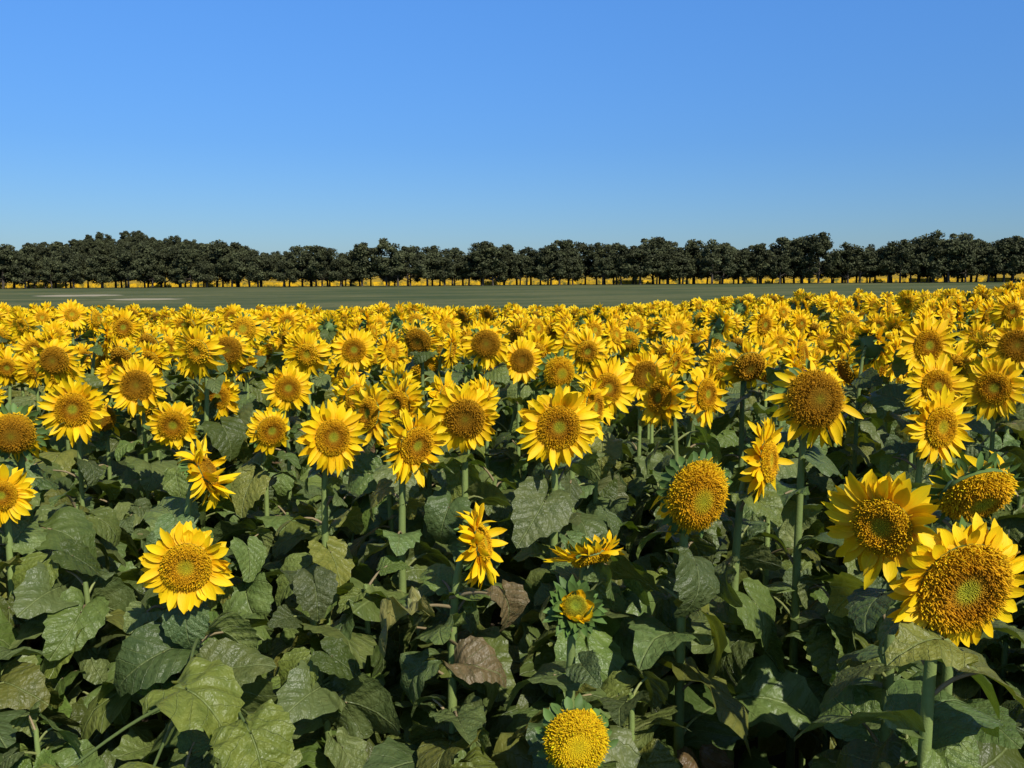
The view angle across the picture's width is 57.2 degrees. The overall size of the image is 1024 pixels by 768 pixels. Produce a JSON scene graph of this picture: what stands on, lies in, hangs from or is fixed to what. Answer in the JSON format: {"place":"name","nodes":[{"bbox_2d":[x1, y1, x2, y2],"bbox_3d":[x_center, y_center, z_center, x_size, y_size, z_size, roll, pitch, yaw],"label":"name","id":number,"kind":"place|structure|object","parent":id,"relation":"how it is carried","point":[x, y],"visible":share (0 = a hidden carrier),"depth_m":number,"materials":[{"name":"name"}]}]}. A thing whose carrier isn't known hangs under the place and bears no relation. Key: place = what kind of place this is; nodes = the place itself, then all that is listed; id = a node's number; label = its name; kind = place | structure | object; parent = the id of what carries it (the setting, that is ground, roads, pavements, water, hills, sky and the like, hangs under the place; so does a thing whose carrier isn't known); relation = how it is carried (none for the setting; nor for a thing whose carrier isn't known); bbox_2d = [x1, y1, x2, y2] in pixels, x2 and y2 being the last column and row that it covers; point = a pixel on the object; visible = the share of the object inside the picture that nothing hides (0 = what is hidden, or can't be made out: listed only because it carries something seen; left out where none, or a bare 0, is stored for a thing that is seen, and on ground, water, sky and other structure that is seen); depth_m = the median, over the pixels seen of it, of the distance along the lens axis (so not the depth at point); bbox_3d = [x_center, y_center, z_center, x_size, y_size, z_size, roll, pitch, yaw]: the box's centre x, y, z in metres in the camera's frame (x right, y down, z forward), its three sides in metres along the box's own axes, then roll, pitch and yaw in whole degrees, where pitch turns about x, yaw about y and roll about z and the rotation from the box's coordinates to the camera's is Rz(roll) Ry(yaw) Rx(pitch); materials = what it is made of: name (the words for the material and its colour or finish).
{"place":"outdoors","nodes":[
{"label":"outdoors","id":0,"kind":"place"},
{"bbox_2d":[0,267,1022,767],"bbox_3d":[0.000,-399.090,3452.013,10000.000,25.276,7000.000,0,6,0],"label":"ground","id":1,"kind":"structure","parent":0,"point":[210,299],"depth_m":206.94,"materials":[{"name":"green plant"}]},
{"bbox_2d":[0,464,72,726],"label":"sunflower","id":2,"kind":"object","parent":1,"relation":"on","point":[18,534],"visible":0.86,"depth_m":3.32,"materials":[{"name":"green plant"}]},
{"bbox_2d":[0,402,128,641],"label":"sunflower","id":3,"kind":"object","parent":1,"relation":"on","point":[22,437],"visible":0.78,"depth_m":3.50,"materials":[{"name":"green plant"}]},
{"bbox_2d":[31,338,107,515],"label":"sunflower","id":4,"kind":"object","parent":1,"relation":"on","point":[57,360],"visible":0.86,"depth_m":5.03,"materials":[{"name":"yellow plant"}]},
{"bbox_2d":[29,375,139,572],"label":"sunflower","id":5,"kind":"object","parent":1,"relation":"on","point":[76,409],"visible":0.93,"depth_m":4.25,"materials":[{"name":"yellow plant"}]},
{"bbox_2d":[88,398,144,561],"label":"sunflower","id":6,"kind":"object","parent":1,"relation":"on","point":[114,470],"visible":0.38,"depth_m":5.13,"materials":[{"name":"green plant"}]},
{"bbox_2d":[98,354,177,571],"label":"sunflower","id":7,"kind":"object","parent":1,"relation":"on","point":[137,386],"visible":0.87,"depth_m":4.84,"materials":[{"name":"yellow plant"}]},
{"bbox_2d":[35,232,286,260],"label":"distant woodland","id":8,"kind":"object","parent":1,"relation":"on","point":[100,236],"visible":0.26,"depth_m":743.78,"materials":[{"name":"green plant"}]},
{"bbox_2d":[39,521,295,767],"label":"sunflower","id":9,"kind":"object","parent":1,"relation":"on","point":[219,690],"visible":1,"depth_m":2.67,"materials":[{"name":"green plant"}]},
{"bbox_2d":[138,401,235,546],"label":"sunflower","id":10,"kind":"object","parent":1,"relation":"on","point":[174,425],"visible":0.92,"depth_m":4.48,"materials":[{"name":"yellow plant"}]},
{"bbox_2d":[140,433,272,763],"bbox_3d":[-1.205,1.008,3.418,0.500,1.666,0.526,6,9,44],"label":"sunflower","id":11,"kind":"object","parent":1,"relation":"on","point":[202,473],"visible":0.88,"depth_m":3.36,"materials":[{"name":"yellow plant"}]},
{"bbox_2d":[195,374,256,527],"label":"sunflower","id":12,"kind":"object","parent":1,"relation":"on","point":[227,394],"visible":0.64,"depth_m":5.55,"materials":[{"name":"yellow plant"}]},
{"bbox_2d":[198,328,281,521],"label":"sunflower","id":13,"kind":"object","parent":1,"relation":"on","point":[237,348],"visible":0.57,"depth_m":5.63,"materials":[{"name":"green plant"}]},
{"bbox_2d":[212,406,311,579],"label":"sunflower","id":14,"kind":"object","parent":1,"relation":"on","point":[267,434],"visible":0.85,"depth_m":4.48,"materials":[{"name":"green plant"}]},
{"bbox_2d":[255,363,317,509],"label":"sunflower","id":15,"kind":"object","parent":1,"relation":"on","point":[288,387],"visible":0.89,"depth_m":5.25,"materials":[{"name":"yellow plant"}]},
{"bbox_2d":[267,399,373,659],"bbox_3d":[-0.758,0.913,3.878,0.444,1.752,0.518,0,6,0],"label":"sunflower","id":16,"kind":"object","parent":1,"relation":"on","point":[329,440],"visible":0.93,"depth_m":3.71,"materials":[{"name":"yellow plant"}]},
{"bbox_2d":[274,369,374,515],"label":"sunflower","id":17,"kind":"object","parent":1,"relation":"on","point":[343,390],"visible":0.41,"depth_m":4.70,"materials":[{"name":"yellow plant"}]},
{"bbox_2d":[330,328,375,483],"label":"sunflower","id":18,"kind":"object","parent":1,"relation":"on","point":[352,350],"visible":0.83,"depth_m":5.61,"materials":[{"name":"yellow plant"}]},
{"bbox_2d":[347,382,432,583],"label":"sunflower","id":19,"kind":"object","parent":1,"relation":"on","point":[369,471],"visible":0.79,"depth_m":3.97,"materials":[{"name":"green plant"}]},
{"bbox_2d":[353,375,446,553],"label":"sunflower","id":20,"kind":"object","parent":1,"relation":"on","point":[406,397],"visible":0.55,"depth_m":4.24,"materials":[{"name":"yellow plant"}]},
{"bbox_2d":[348,408,454,691],"bbox_3d":[-0.406,0.947,3.571,0.594,1.753,0.490,-4,8,-31],"label":"sunflower","id":21,"kind":"object","parent":1,"relation":"on","point":[415,442],"visible":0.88,"depth_m":3.47,"materials":[{"name":"green plant"}]},
{"bbox_2d":[385,371,455,555],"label":"sunflower","id":22,"kind":"object","parent":1,"relation":"on","point":[436,387],"visible":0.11,"depth_m":4.13,"materials":[{"name":"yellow plant"}]},
{"bbox_2d":[400,319,444,485],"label":"sunflower","id":23,"kind":"object","parent":1,"relation":"on","point":[419,340],"visible":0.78,"depth_m":5.60,"materials":[{"name":"yellow plant"}]},
{"bbox_2d":[378,502,529,758],"bbox_3d":[-0.150,1.128,2.920,0.611,1.538,0.682,-3,7,-27],"label":"sunflower","id":24,"kind":"object","parent":1,"relation":"on","point":[472,659],"visible":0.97,"depth_m":2.84,"materials":[{"name":"green plant"}]},
{"bbox_2d":[406,381,516,691],"bbox_3d":[-0.185,0.878,3.918,0.465,1.813,0.504,2,7,14],"label":"sunflower","id":25,"kind":"object","parent":1,"relation":"on","point":[469,415],"visible":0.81,"depth_m":3.80,"materials":[{"name":"green plant"}]},
{"bbox_2d":[432,322,522,554],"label":"sunflower","id":26,"kind":"object","parent":1,"relation":"on","point":[484,344],"visible":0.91,"depth_m":5.43,"materials":[{"name":"yellow plant"}]},
{"bbox_2d":[489,336,548,554],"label":"sunflower","id":27,"kind":"object","parent":1,"relation":"on","point":[523,356],"visible":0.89,"depth_m":5.55,"materials":[{"name":"yellow plant"}]},
{"bbox_2d":[517,349,582,574],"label":"sunflower","id":28,"kind":"object","parent":1,"relation":"on","point":[553,371],"visible":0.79,"depth_m":5.01,"materials":[{"name":"yellow plant"}]},
{"bbox_2d":[508,384,602,673],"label":"sunflower","id":29,"kind":"object","parent":1,"relation":"on","point":[558,427],"visible":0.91,"depth_m":3.25,"materials":[{"name":"yellow plant"}]},
{"bbox_2d":[499,378,614,645],"bbox_3d":[0.191,0.872,3.946,0.510,1.818,0.544,0,6,0],"label":"sunflower","id":30,"kind":"object","parent":1,"relation":"on","point":[590,525],"visible":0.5,"depth_m":3.80,"materials":[{"name":"green plant"}]},
{"bbox_2d":[491,574,640,767],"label":"sunflower","id":31,"kind":"object","parent":1,"relation":"on","point":[574,608],"visible":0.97,"depth_m":2.52,"materials":[{"name":"green plant"}]},
{"bbox_2d":[507,530,637,732],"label":"sunflower","id":32,"kind":"object","parent":1,"relation":"on","point":[581,557],"visible":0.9,"depth_m":2.89,"materials":[{"name":"green plant"}]},
{"bbox_2d":[534,693,618,767],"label":"sunflower","id":33,"kind":"object","parent":1,"relation":"on","point":[578,735],"visible":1,"depth_m":2.18,"materials":[{"name":"yellow plant"}]},
{"bbox_2d":[558,355,637,553],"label":"sunflower","id":34,"kind":"object","parent":1,"relation":"on","point":[614,376],"visible":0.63,"depth_m":4.25,"materials":[{"name":"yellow plant"}]},
{"bbox_2d":[614,350,671,533],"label":"sunflower","id":35,"kind":"object","parent":1,"relation":"on","point":[640,365],"visible":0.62,"depth_m":4.85,"materials":[{"name":"yellow plant"}]},
{"bbox_2d":[625,364,718,571],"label":"sunflower","id":36,"kind":"object","parent":1,"relation":"on","point":[661,401],"visible":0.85,"depth_m":3.96,"materials":[{"name":"green plant"}]},
{"bbox_2d":[608,448,752,767],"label":"sunflower","id":37,"kind":"object","parent":1,"relation":"on","point":[692,495],"visible":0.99,"depth_m":2.81,"materials":[{"name":"green plant"}]},
{"bbox_2d":[640,363,745,593],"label":"sunflower","id":38,"kind":"object","parent":1,"relation":"on","point":[703,402],"visible":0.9,"depth_m":4.25,"materials":[{"name":"yellow plant"}]},
{"bbox_2d":[646,416,826,767],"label":"sunflower","id":39,"kind":"object","parent":1,"relation":"on","point":[786,701],"visible":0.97,"depth_m":3.11,"materials":[{"name":"green plant"}]},
{"bbox_2d":[724,343,820,750],"bbox_3d":[1.015,0.796,4.036,0.611,1.950,0.485,0,6,0],"label":"sunflower","id":40,"kind":"object","parent":1,"relation":"on","point":[789,358],"visible":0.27,"depth_m":3.94,"materials":[{"name":"green plant"}]},
{"bbox_2d":[743,326,826,594],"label":"sunflower","id":41,"kind":"object","parent":1,"relation":"on","point":[802,348],"visible":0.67,"depth_m":4.65,"materials":[{"name":"green plant"}]},
{"bbox_2d":[742,358,876,767],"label":"sunflower","id":42,"kind":"object","parent":1,"relation":"on","point":[812,402],"visible":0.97,"depth_m":3.28,"materials":[{"name":"yellow plant"}]},
{"bbox_2d":[803,322,893,560],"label":"sunflower","id":43,"kind":"object","parent":1,"relation":"on","point":[859,444],"visible":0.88,"depth_m":5.00,"materials":[{"name":"green plant"}]},
{"bbox_2d":[810,469,999,767],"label":"sunflower","id":44,"kind":"object","parent":1,"relation":"on","point":[882,522],"visible":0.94,"depth_m":2.27,"materials":[{"name":"yellow plant"}]},
{"bbox_2d":[794,512,1023,767],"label":"sunflower","id":45,"kind":"object","parent":1,"relation":"on","point":[962,582],"visible":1,"depth_m":1.86,"materials":[{"name":"yellow plant"}]},
{"bbox_2d":[868,317,968,481],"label":"sunflower","id":46,"kind":"object","parent":1,"relation":"on","point":[933,338],"visible":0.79,"depth_m":4.53,"materials":[{"name":"yellow plant"}]},
{"bbox_2d":[876,384,974,680],"bbox_3d":[1.560,0.897,3.640,0.548,1.835,0.561,0,6,0],"label":"sunflower","id":47,"kind":"object","parent":1,"relation":"on","point":[938,421],"visible":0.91,"depth_m":3.44,"materials":[{"name":"yellow plant"}]},
{"bbox_2d":[883,353,974,579],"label":"sunflower","id":48,"kind":"object","parent":1,"relation":"on","point":[933,375],"visible":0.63,"depth_m":4.03,"materials":[{"name":"yellow plant"}]},
{"bbox_2d":[836,451,1023,767],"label":"sunflower","id":49,"kind":"object","parent":1,"relation":"on","point":[981,486],"visible":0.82,"depth_m":2.48,"materials":[{"name":"yellow plant"}]},
{"bbox_2d":[955,357,1023,698],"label":"sunflower","id":50,"kind":"object","parent":1,"relation":"on","point":[994,390],"visible":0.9,"depth_m":4.14,"materials":[{"name":"yellow plant"}]},
{"bbox_2d":[971,317,1023,661],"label":"sunflower","id":51,"kind":"object","parent":1,"relation":"on","point":[1008,338],"visible":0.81,"depth_m":4.83,"materials":[{"name":"yellow plant"}]},
{"bbox_2d":[0,280,1023,767],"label":"sunflower field","id":52,"kind":"structure","parent":0,"point":[80,610],"depth_m":4.32,"materials":[{"name":"yellow plant"}]},
{"bbox_2d":[0,273,1023,287],"bbox_3d":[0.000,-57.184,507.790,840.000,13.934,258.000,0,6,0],"label":"distant sunflower field","id":53,"kind":"structure","parent":0,"point":[589,280],"depth_m":380.13,"materials":[{"name":"yellow plant"}]},
{"bbox_2d":[0,0,1023,265],"label":"sky","id":54,"kind":"structure","parent":0,"point":[267,126],"materials":[{"name":"blue"}]}
]}

